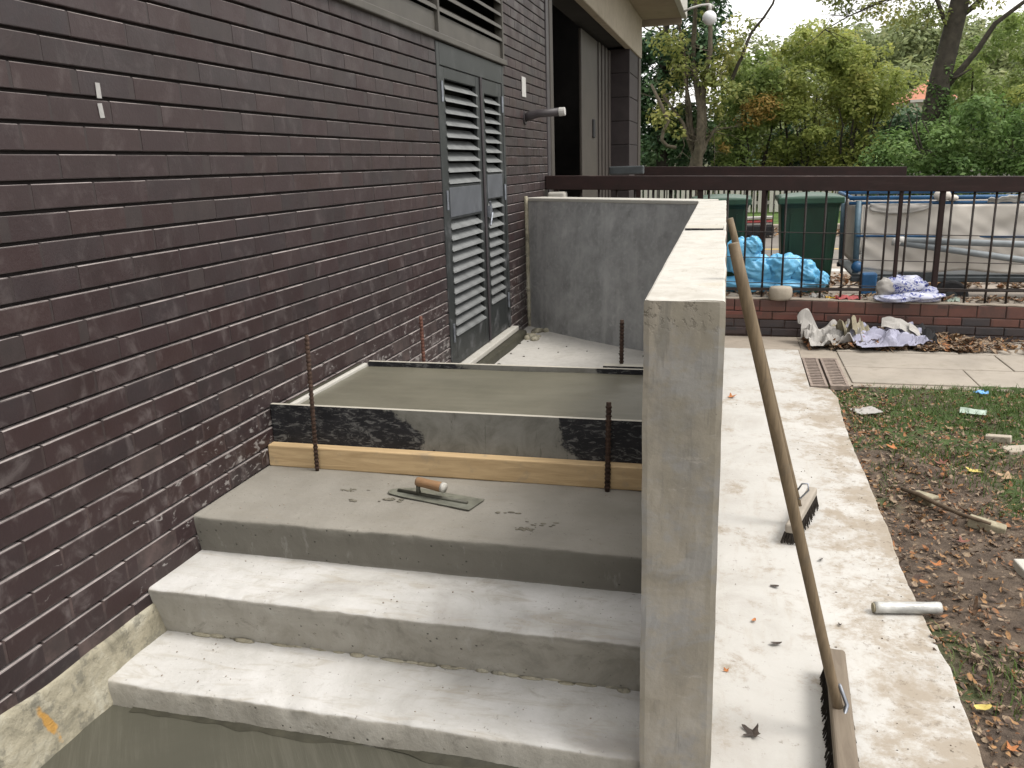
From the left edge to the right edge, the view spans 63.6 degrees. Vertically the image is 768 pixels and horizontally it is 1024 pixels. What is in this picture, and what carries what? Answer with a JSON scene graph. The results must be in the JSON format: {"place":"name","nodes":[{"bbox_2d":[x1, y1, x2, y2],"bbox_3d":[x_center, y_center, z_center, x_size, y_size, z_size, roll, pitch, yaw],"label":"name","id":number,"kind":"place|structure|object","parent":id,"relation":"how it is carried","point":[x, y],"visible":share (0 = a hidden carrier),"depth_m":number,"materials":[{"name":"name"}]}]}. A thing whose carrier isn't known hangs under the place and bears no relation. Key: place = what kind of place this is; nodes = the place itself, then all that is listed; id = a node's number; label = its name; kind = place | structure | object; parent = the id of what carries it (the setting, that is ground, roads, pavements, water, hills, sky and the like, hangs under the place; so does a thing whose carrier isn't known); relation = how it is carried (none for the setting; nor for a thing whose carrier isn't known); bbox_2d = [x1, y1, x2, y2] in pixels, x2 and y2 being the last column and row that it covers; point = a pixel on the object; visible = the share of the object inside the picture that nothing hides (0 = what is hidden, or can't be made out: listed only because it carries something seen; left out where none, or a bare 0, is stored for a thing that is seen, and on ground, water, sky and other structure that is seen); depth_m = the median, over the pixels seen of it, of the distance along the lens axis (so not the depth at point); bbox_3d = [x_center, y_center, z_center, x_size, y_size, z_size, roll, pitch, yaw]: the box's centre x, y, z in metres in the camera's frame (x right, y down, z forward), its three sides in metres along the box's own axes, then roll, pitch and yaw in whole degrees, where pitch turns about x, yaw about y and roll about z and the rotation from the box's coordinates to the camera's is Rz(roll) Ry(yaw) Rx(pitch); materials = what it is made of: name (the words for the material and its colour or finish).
{"place":"outdoors","nodes":[
{"label":"outdoors","id":0,"kind":"place"},
{"bbox_2d":[495,326,643,367],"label":"landing slab","id":1,"kind":"structure","parent":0,"point":[576,352],"depth_m":6.24,"materials":[{"name":"concrete"}]},
{"bbox_2d":[419,316,425,361],"bbox_3d":[-0.419,0.024,3.997,0.023,0.715,0.019,2,15,15],"label":"reinforcing bar","id":2,"kind":"object","parent":1,"relation":"on","point":[422,339],"visible":0.27,"depth_m":3.93,"materials":[{"name":"brown metal"}]},
{"bbox_2d":[286,363,642,419],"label":"wet slab","id":3,"kind":"structure","parent":1,"relation":"on","point":[586,395],"depth_m":3.48,"materials":[{"name":"concrete"}]},
{"bbox_2d":[368,360,642,374],"bbox_3d":[0.045,0.150,3.871,1.515,0.487,0.020,2,15,15],"label":"back board","id":4,"kind":"object","parent":1,"relation":"on","point":[534,368],"visible":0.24,"depth_m":3.82,"materials":[{"name":"black wood"}]},
{"bbox_2d":[619,319,623,363],"bbox_3d":[0.501,0.053,3.794,0.028,0.705,0.021,2,15,15],"label":"reinforcing bar","id":5,"kind":"object","parent":1,"relation":"on","point":[621,344],"visible":0.34,"depth_m":3.72,"materials":[{"name":"brown metal"}]},
{"bbox_2d":[725,336,800,350],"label":"old path","id":6,"kind":"structure","parent":0,"point":[788,343],"depth_m":7.37,"materials":[{"name":"concrete"}]},
{"bbox_2d":[747,204,840,223],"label":"verge","id":7,"kind":"structure","parent":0,"point":[757,213],"depth_m":20.52,"materials":[{"name":"green plant"}]},
{"bbox_2d":[640,0,737,198],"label":"evergreen tree","id":8,"kind":"object","parent":7,"relation":"on","point":[659,155],"visible":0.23,"depth_m":21.82,"materials":[{"name":"green plant"}]},
{"bbox_2d":[641,0,777,197],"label":"bare tree","id":9,"kind":"object","parent":7,"relation":"on","point":[697,142],"visible":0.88,"depth_m":20.69,"materials":[{"name":"green plant"}]},
{"bbox_2d":[706,48,792,205],"bbox_3d":[6.389,-6.809,22.489,2.513,4.150,2.857,2,15,15],"label":"hawthorn bush","id":10,"kind":"object","parent":7,"relation":"on","point":[751,133],"visible":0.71,"depth_m":21.79,"materials":[{"name":"green plant"}]},
{"bbox_2d":[749,17,871,191],"bbox_3d":[7.983,-7.200,21.969,3.208,4.900,2.778,2,15,15],"label":"yellow green bush","id":11,"kind":"object","parent":7,"relation":"on","point":[793,111],"visible":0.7,"depth_m":21.41,"materials":[{"name":"green plant"}]},
{"bbox_2d":[641,170,1015,211],"bbox_3d":[9.955,-4.617,19.607,15.000,0.916,0.060,2,15,15],"label":"paling fence","id":12,"kind":"object","parent":7,"relation":"on","point":[769,202],"visible":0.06,"depth_m":20.67,"materials":[{"name":"paint"}]},
{"bbox_2d":[641,101,1023,200],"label":"bramble hedge","id":13,"kind":"object","parent":7,"relation":"on","point":[708,155],"visible":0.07,"depth_m":22.73,"materials":[{"name":"green plant"}]},
{"bbox_2d":[799,40,928,195],"bbox_3d":[9.092,-6.755,21.634,3.044,4.144,2.911,2,15,15],"label":"rounded bush","id":14,"kind":"object","parent":7,"relation":"on","point":[874,102],"visible":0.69,"depth_m":21.06,"materials":[{"name":"green plant"}]},
{"bbox_2d":[794,0,1023,195],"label":"ivy tree","id":15,"kind":"object","parent":7,"relation":"on","point":[943,78],"visible":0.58,"depth_m":19.13,"materials":[{"name":"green plant"}]},
{"bbox_2d":[854,90,1023,195],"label":"ivy bush","id":16,"kind":"object","parent":7,"relation":"on","point":[953,162],"visible":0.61,"depth_m":17.66,"materials":[{"name":"green plant"}]},
{"bbox_2d":[922,12,1023,194],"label":"bush","id":17,"kind":"object","parent":7,"relation":"on","point":[1013,91],"visible":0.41,"depth_m":20.32,"materials":[{"name":"green plant"}]},
{"bbox_2d":[642,104,1014,168],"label":"hill","id":18,"kind":"structure","parent":0,"point":[706,165],"depth_m":61.11,"materials":[{"name":"green plant"}]},
{"bbox_2d":[719,1,1023,159],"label":"hillside wood","id":19,"kind":"object","parent":18,"relation":"on","point":[917,47],"visible":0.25,"depth_m":62.43,"materials":[{"name":"green plant"}]},
{"bbox_2d":[642,0,1023,127],"label":"sky","id":20,"kind":"structure","parent":0,"point":[788,12],"materials":[{"name":"white"}]},
{"bbox_2d":[710,348,983,767],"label":"path","id":21,"kind":"structure","parent":0,"point":[770,689],"depth_m":2.99,"materials":[{"name":"concrete"}]},
{"bbox_2d":[524,196,718,350],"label":"rendered wall","id":22,"kind":"structure","parent":21,"relation":"on","point":[594,266],"depth_m":6.52,"materials":[{"name":"concrete"}]},
{"bbox_2d":[639,200,726,767],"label":"parapet wall","id":23,"kind":"structure","parent":21,"relation":"on","point":[684,322],"depth_m":1.84,"materials":[{"name":"concrete"}]},
{"bbox_2d":[603,363,642,368],"bbox_3d":[0.600,0.070,3.734,0.372,0.315,0.046,2,15,15],"label":"packing block","id":24,"kind":"object","parent":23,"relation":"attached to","point":[632,366],"depth_m":3.71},
{"bbox_2d":[742,724,762,738],"bbox_3d":[0.691,0.994,2.357,0.065,0.017,0.066,1,15,11],"label":"fallen leaf","id":25,"kind":"object","parent":21,"relation":"on","point":[754,732],"visible":1,"depth_m":2.37,"materials":[{"name":"plant"}]},
{"bbox_2d":[727,217,818,544],"bbox_3d":[1.154,-0.046,3.605,0.366,1.364,0.478,7,17,30],"label":"broom","id":26,"kind":"object","parent":21,"relation":"on","point":[808,504],"visible":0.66,"depth_m":3.62,"materials":[{"name":"wood"},{"name":"black bristles"},{"name":"metal"}]},
{"bbox_2d":[728,242,858,767],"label":"broom","id":27,"kind":"object","parent":21,"relation":"on","point":[840,738],"visible":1,"depth_m":2.17,"materials":[{"name":"brown wood"}]},
{"bbox_2d":[802,357,827,388],"bbox_3d":[2.322,-0.061,6.349,0.120,0.082,0.900,2,15,15],"label":"drain grate","id":28,"kind":"object","parent":21,"relation":"in","point":[815,376],"visible":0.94,"depth_m":6.29,"materials":[{"name":"metal"}]},
{"bbox_2d":[733,404,955,751],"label":"dirt crumbs","id":29,"kind":"object","parent":21,"relation":"on","point":[878,568],"visible":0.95,"depth_m":3.08,"materials":[{"name":"soil"}]},
{"bbox_2d":[871,601,942,613],"bbox_3d":[1.416,0.802,2.962,0.237,0.044,0.043,-1,15,4],"label":"pipe","id":30,"kind":"object","parent":21,"relation":"on","point":[893,607],"visible":1,"depth_m":2.95,"materials":[{"name":"white plastic"}]},
{"bbox_2d":[747,226,1023,288],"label":"road","id":31,"kind":"structure","parent":0,"point":[846,277],"depth_m":11.94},
{"bbox_2d":[747,216,773,235],"bbox_3d":[4.767,-3.073,16.029,0.600,0.354,0.400,2,15,15],"label":"board stack","id":32,"kind":"object","parent":31,"relation":"on","point":[756,227],"visible":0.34,"depth_m":15.87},
{"bbox_2d":[831,269,846,271],"bbox_3d":[20.699,-0.896,6.769,80.000,0.054,0.300,2,15,15],"label":"road line","id":33,"kind":"object","parent":31,"relation":"on","point":[836,270],"depth_m":11.04,"materials":[{"name":"white paint"}]},
{"bbox_2d":[797,337,1023,391],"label":"pavement","id":34,"kind":"structure","parent":0,"point":[910,367],"depth_m":6.35,"materials":[{"name":"concrete"}]},
{"bbox_2d":[819,358,849,390],"bbox_3d":[2.461,-0.059,6.322,0.128,0.082,0.880,2,15,15],"label":"drain grate","id":35,"kind":"object","parent":34,"relation":"in","point":[835,377],"visible":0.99,"depth_m":6.23,"materials":[{"name":"metal"}]},
{"bbox_2d":[801,326,1023,353],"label":"leaf drift","id":36,"kind":"object","parent":34,"relation":"on","point":[949,343],"visible":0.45,"depth_m":6.91,"materials":[{"name":"brown plant"}]},
{"bbox_2d":[797,308,862,345],"bbox_3d":[2.753,-0.504,7.153,0.455,0.263,0.385,-2,15,-2],"label":"crumpled newspaper","id":37,"kind":"object","parent":36,"relation":"on","point":[815,335],"visible":0.94,"depth_m":7.15,"materials":[{"name":"paper"}]},
{"bbox_2d":[832,315,869,334],"bbox_3d":[2.964,-0.521,7.172,0.282,0.204,0.233,-10,17,-29],"label":"grey rag","id":38,"kind":"object","parent":36,"relation":"on","point":[854,325],"visible":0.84,"depth_m":7.11,"materials":[{"name":"grey fabric"}]},
{"bbox_2d":[846,322,932,347],"bbox_3d":[3.191,-0.431,7.005,0.610,0.151,0.375,-2,15,-1],"label":"lavender cloth","id":39,"kind":"object","parent":36,"relation":"on","point":[887,336],"visible":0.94,"depth_m":6.95,"materials":[{"name":"purple fabric"}]},
{"bbox_2d":[881,316,921,335],"bbox_3d":[3.386,-0.448,7.062,0.428,0.228,0.123,5,17,26],"label":"folded card","id":40,"kind":"object","parent":39,"relation":"on","point":[897,323],"visible":0.85,"depth_m":7.08,"materials":[{"name":"paper"}]},
{"bbox_2d":[896,323,937,344],"bbox_3d":[3.399,-0.439,7.100,0.457,0.165,0.233,1,15,9],"label":"navy cloth","id":41,"kind":"object","parent":36,"relation":"on","point":[928,333],"visible":0.3,"depth_m":7.00,"materials":[{"name":"fabric"}]},
{"bbox_2d":[892,80,957,164],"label":"house","id":42,"kind":"structure","parent":0,"point":[919,98],"depth_m":39.52,"materials":[{"name":"orange tile"}]},
{"bbox_2d":[827,383,1023,767],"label":"soil","id":43,"kind":"structure","parent":0,"point":[977,626],"depth_m":3.54,"materials":[{"name":"brown soil"}]},
{"bbox_2d":[850,406,882,414],"bbox_3d":[2.280,0.169,5.311,0.173,0.013,0.123,-6,15,-14],"label":"white card","id":44,"kind":"object","parent":43,"relation":"on","point":[870,410],"visible":0.96,"depth_m":5.30,"materials":[{"name":"paper"}]},
{"bbox_2d":[911,490,938,506],"bbox_3d":[1.984,0.551,3.971,0.055,0.060,0.123,-8,16,-22],"label":"timber offcut","id":45,"kind":"object","parent":43,"relation":"on","point":[932,496],"visible":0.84,"depth_m":3.94,"materials":[{"name":"beige wood"}]},
{"bbox_2d":[828,384,1023,767],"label":"leaf litter","id":46,"kind":"object","parent":43,"relation":"on","point":[1015,648],"visible":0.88,"depth_m":3.72,"materials":[{"name":"brown plant"}]},
{"bbox_2d":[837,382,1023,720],"bbox_3d":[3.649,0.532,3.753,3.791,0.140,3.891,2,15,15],"label":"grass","id":47,"kind":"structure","parent":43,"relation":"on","point":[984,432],"depth_m":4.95,"materials":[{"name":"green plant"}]},
{"bbox_2d":[931,560,944,566],"bbox_3d":[1.710,0.722,3.318,0.061,0.016,0.063,-3,15,-3],"label":"fallen leaf","id":48,"kind":"object","parent":43,"relation":"on","point":[938,563],"visible":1,"depth_m":3.33,"materials":[{"name":"orange plant"}]},
{"bbox_2d":[900,487,990,524],"bbox_3d":[2.008,0.560,3.845,0.059,0.033,0.471,-7,16,-19],"label":"fallen stick","id":49,"kind":"object","parent":43,"relation":"on","point":[933,501],"visible":1,"depth_m":3.83,"materials":[{"name":"brown wood"}]},
{"bbox_2d":[957,536,970,542],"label":"fallen leaf","id":50,"kind":"object","parent":43,"relation":"on","point":[960,540],"visible":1,"depth_m":3.54,"materials":[{"name":"red plant"}]},
{"bbox_2d":[959,407,986,414],"bbox_3d":[2.902,0.171,5.192,0.153,0.024,0.058,6,17,28],"label":"green slip","id":51,"kind":"object","parent":43,"relation":"on","point":[974,411],"visible":0.94,"depth_m":5.20,"materials":[{"name":"paper"}]},
{"bbox_2d":[975,390,988,393],"bbox_3d":[3.160,0.049,5.559,0.074,0.025,0.063,-2,15,-2],"label":"blue scrap","id":52,"kind":"object","parent":43,"relation":"on","point":[981,392],"visible":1,"depth_m":5.54,"materials":[{"name":"plastic"}]},
{"bbox_2d":[973,704,991,709],"bbox_3d":[1.407,0.967,2.473,0.059,0.011,0.027,-8,15,6],"label":"fallen leaf","id":53,"kind":"object","parent":43,"relation":"on","point":[983,706],"visible":1,"depth_m":2.47,"materials":[{"name":"yellow plant"}]},
{"bbox_2d":[967,514,1006,533],"bbox_3d":[2.126,0.635,3.697,0.153,0.065,0.060,8,18,34],"label":"timber offcut","id":54,"kind":"object","parent":43,"relation":"on","point":[996,527],"visible":0.83,"depth_m":3.68,"materials":[{"name":"beige wood"}]},
{"bbox_2d":[985,434,1011,443],"bbox_3d":[2.801,0.320,4.755,0.133,0.062,0.050,10,19,37],"label":"rubble piece","id":55,"kind":"object","parent":43,"relation":"on","point":[997,437],"visible":0.76,"depth_m":4.73,"materials":[{"name":"concrete"}]},
{"bbox_2d":[994,471,1014,478],"bbox_3d":[2.513,0.468,4.174,0.099,0.009,0.138,-24,30,-38],"label":"fallen leaf","id":56,"kind":"object","parent":43,"relation":"on","point":[1007,473],"visible":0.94,"depth_m":4.19,"materials":[{"name":"beige plant"}]},
{"bbox_2d":[999,445,1023,455],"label":"flat stone","id":57,"kind":"object","parent":43,"relation":"on","point":[1016,450],"visible":0.7,"depth_m":4.55,"materials":[{"name":"beige stone"}]},
{"bbox_2d":[1007,741,1019,751],"bbox_3d":[1.388,1.011,2.296,0.042,0.011,0.042,5,16,25],"label":"fallen leaf","id":58,"kind":"object","parent":43,"relation":"on","point":[1011,748],"visible":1,"depth_m":2.30,"materials":[{"name":"orange plant"}]},
{"bbox_2d":[1013,559,1023,577],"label":"broken slab","id":59,"kind":"object","parent":43,"relation":"on","point":[1018,566],"depth_m":3.27,"materials":[{"name":"grey concrete"}]},
{"bbox_2d":[828,264,1023,297],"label":"yard","id":60,"kind":"structure","parent":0,"point":[993,286],"depth_m":9.30,"materials":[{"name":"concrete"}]},
{"bbox_2d":[691,194,751,275],"bbox_3d":[2.179,-1.438,8.684,0.606,1.096,0.867,2,15,15],"label":"wheelie bin","id":61,"kind":"object","parent":60,"relation":"on","point":[737,206],"visible":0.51,"depth_m":8.21,"materials":[{"name":"green plastic"}]},
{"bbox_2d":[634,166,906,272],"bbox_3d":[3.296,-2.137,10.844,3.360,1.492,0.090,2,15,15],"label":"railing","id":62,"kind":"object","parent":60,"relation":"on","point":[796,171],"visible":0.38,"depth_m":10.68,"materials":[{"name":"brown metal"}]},
{"bbox_2d":[775,192,844,292],"bbox_3d":[3.005,-1.407,8.465,0.606,1.096,0.867,2,15,15],"label":"wheelie bin","id":63,"kind":"object","parent":60,"relation":"on","point":[814,218],"visible":0.72,"depth_m":8.08,"materials":[{"name":"green plastic"}]},
{"bbox_2d":[837,191,1023,296],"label":"canvas trolley","id":64,"kind":"object","parent":60,"relation":"on","point":[960,221],"visible":0.66,"depth_m":7.78,"materials":[{"name":"beige fabric"}]},
{"bbox_2d":[933,192,958,200],"bbox_3d":[4.018,-1.747,7.641,0.214,0.110,0.118,2,15,15],"label":"rolled cloth","id":65,"kind":"object","parent":64,"relation":"on","point":[936,195],"visible":0.48,"depth_m":7.61,"materials":[{"name":"white fabric"}]},
{"bbox_2d":[891,238,1023,263],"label":"pipe","id":66,"kind":"object","parent":64,"relation":"attached to","point":[985,254],"visible":0.66,"depth_m":7.44,"materials":[{"name":"white paint"}]},
{"bbox_2d":[900,236,1023,247],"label":"pipe","id":67,"kind":"object","parent":66,"relation":"attached to","point":[996,243],"visible":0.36,"depth_m":7.43,"materials":[{"name":"white paint"}]},
{"bbox_2d":[988,193,1023,202],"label":"plastic scrap","id":68,"kind":"object","parent":64,"relation":"on","point":[1011,198],"visible":0.82,"depth_m":7.50,"materials":[{"name":"white paint"}]},
{"label":"ground","id":69,"kind":"structure","parent":0,"visible":0},
{"bbox_2d":[40,705,518,767],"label":"wet slab","id":70,"kind":"structure","parent":69,"relation":"on","point":[113,736],"depth_m":2.25,"materials":[{"name":"concrete"}]},
{"bbox_2d":[0,0,686,767],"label":"brick building","id":71,"kind":"structure","parent":69,"relation":"on","point":[216,216],"depth_m":2.89,"materials":[{"name":"brown brick"}]},
{"bbox_2d":[95,82,104,117],"bbox_3d":[-1.175,-0.808,2.353,0.001,0.096,0.022,2,15,15],"label":"masking tape","id":72,"kind":"object","parent":71,"relation":"attached to","point":[99,95],"visible":1,"depth_m":2.35,"materials":[{"name":"white paper"}]},
{"bbox_2d":[439,66,488,362],"bbox_3d":[-0.346,-1.124,5.611,0.117,1.873,0.822,2,15,15],"label":"louvre door","id":73,"kind":"structure","parent":71,"relation":"in","point":[464,199],"depth_m":5.61,"materials":[{"name":"grey paint"}]},
{"bbox_2d":[469,79,509,338],"bbox_3d":[-0.164,-1.305,6.273,0.117,1.873,0.547,2,15,15],"label":"louvre door","id":74,"kind":"structure","parent":71,"relation":"in","point":[495,186],"depth_m":6.30,"materials":[{"name":"grey paint"}]},
{"bbox_2d":[521,76,525,97],"bbox_3d":[0.098,-2.485,6.909,0.008,0.160,0.130,2,15,15],"label":"wall label","id":75,"kind":"object","parent":71,"relation":"attached to","point":[523,83],"depth_m":6.89,"materials":[{"name":"white paint"}]},
{"bbox_2d":[523,107,565,124],"bbox_3d":[0.271,-2.255,6.946,0.363,0.126,0.110,2,15,15],"label":"wall spout","id":76,"kind":"object","parent":71,"relation":"attached to","point":[539,113],"depth_m":6.92,"materials":[{"name":"grey metal"}]},
{"bbox_2d":[609,166,643,174],"bbox_3d":[1.473,-2.744,10.600,0.440,0.105,0.120,2,15,15],"label":"rail bracket","id":77,"kind":"object","parent":71,"relation":"attached to","point":[620,170],"visible":1,"depth_m":10.55,"materials":[{"name":"grey metal"}]},
{"bbox_2d":[683,3,716,25],"bbox_3d":[3.087,-6.067,13.580,0.546,0.338,0.230,2,15,15],"label":"globe lamp","id":78,"kind":"object","parent":71,"relation":"attached to","point":[709,17],"visible":1,"depth_m":13.49,"materials":[{"name":"white glass"}]},
{"bbox_2d":[108,465,641,767],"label":"concrete steps","id":79,"kind":"structure","parent":69,"relation":"on","point":[500,623],"depth_m":2.50,"materials":[{"name":"grey concrete"}]},
{"bbox_2d":[304,335,318,470],"bbox_3d":[-0.762,0.079,3.148,0.019,0.544,0.037,-15,20,-41],"label":"reinforcing bar","id":80,"kind":"object","parent":79,"relation":"on","point":[311,402],"visible":1,"depth_m":3.14,"materials":[{"name":"brown metal"}]},
{"bbox_2d":[388,477,484,509],"bbox_3d":[-0.278,0.366,2.914,0.359,0.070,0.101,6,17,28],"label":"finishing trowel","id":81,"kind":"object","parent":79,"relation":"on","point":[436,493],"visible":1,"depth_m":2.90,"materials":[{"name":"metal"}]},
{"bbox_2d":[268,442,641,490],"bbox_3d":[-0.200,0.307,3.105,1.582,0.089,0.046,2,15,15],"label":"timber batten","id":82,"kind":"object","parent":79,"relation":"on","point":[569,472],"visible":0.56,"depth_m":3.08,"materials":[{"name":"beige wood"}]},
{"bbox_2d":[270,403,641,463],"bbox_3d":[-0.192,0.223,3.117,1.580,0.243,0.019,2,15,15],"label":"formwork board","id":83,"kind":"object","parent":79,"relation":"on","point":[560,437],"visible":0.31,"depth_m":3.10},
{"bbox_2d":[604,402,611,491],"bbox_3d":[0.336,0.222,2.888,0.027,0.329,0.021,2,15,15],"label":"reinforcing bar","id":84,"kind":"object","parent":79,"relation":"on","point":[608,430],"visible":1,"depth_m":2.88,"materials":[{"name":"brown metal"}]},
{"bbox_2d":[773,223,839,229],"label":"kerb","id":85,"kind":"structure","parent":69,"relation":"on","point":[775,225],"depth_m":17.49,"materials":[{"name":"concrete"}]},
{"bbox_2d":[725,291,1023,341],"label":"brick wall","id":86,"kind":"structure","parent":69,"relation":"on","point":[977,320],"depth_m":7.33,"materials":[{"name":"brick"}]},
{"bbox_2d":[726,235,829,292],"bbox_3d":[2.425,-1.124,7.783,1.086,0.553,0.294,2,15,15],"label":"blue sheeting","id":87,"kind":"object","parent":86,"relation":"on","point":[791,272],"visible":0.63,"depth_m":7.69,"materials":[{"name":"blue plastic"}]},
{"bbox_2d":[769,286,792,300],"bbox_3d":[2.430,-0.826,7.471,0.206,0.125,0.150,2,15,15],"label":"stone block","id":88,"kind":"object","parent":86,"relation":"on","point":[780,293],"depth_m":7.42,"materials":[{"name":"beige stone"}]},
{"bbox_2d":[545,176,1023,303],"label":"railing","id":89,"kind":"object","parent":86,"relation":"on","point":[942,185],"visible":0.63,"depth_m":7.23,"materials":[{"name":"brown metal"}]},
{"bbox_2d":[548,191,566,196],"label":"rail block","id":90,"kind":"structure","parent":89,"relation":"attached to","point":[558,194],"depth_m":7.78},
{"bbox_2d":[809,293,823,296],"bbox_3d":[2.793,-0.818,7.568,0.126,0.049,0.065,-4,15,-7],"label":"white scrap","id":91,"kind":"object","parent":86,"relation":"on","point":[815,295],"visible":0.84,"depth_m":7.54,"materials":[{"name":"paper"}]},
{"bbox_2d":[834,294,861,299],"bbox_3d":[3.027,-0.787,7.447,0.230,0.048,0.086,0,15,7],"label":"red wrapper","id":92,"kind":"object","parent":86,"relation":"on","point":[852,297],"visible":0.99,"depth_m":7.42,"materials":[{"name":"red plastic"}]},
{"bbox_2d":[726,290,1023,302],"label":"wall top leaves","id":93,"kind":"object","parent":86,"relation":"on","point":[994,298],"visible":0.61,"depth_m":7.33,"materials":[{"name":"brown plant"}]},
{"bbox_2d":[873,275,945,302],"bbox_3d":[3.493,-0.836,7.252,0.597,0.242,0.215,2,15,15],"label":"carrier bag","id":94,"kind":"object","parent":86,"relation":"on","point":[900,288],"visible":1,"depth_m":7.22,"materials":[{"name":"plastic"}]},
{"bbox_2d":[944,297,959,301],"bbox_3d":[3.862,-0.742,7.240,0.103,0.049,0.074,-3,15,-2],"label":"green scrap","id":95,"kind":"object","parent":86,"relation":"on","point":[954,299],"visible":1,"depth_m":7.22,"materials":[{"name":"paper"}]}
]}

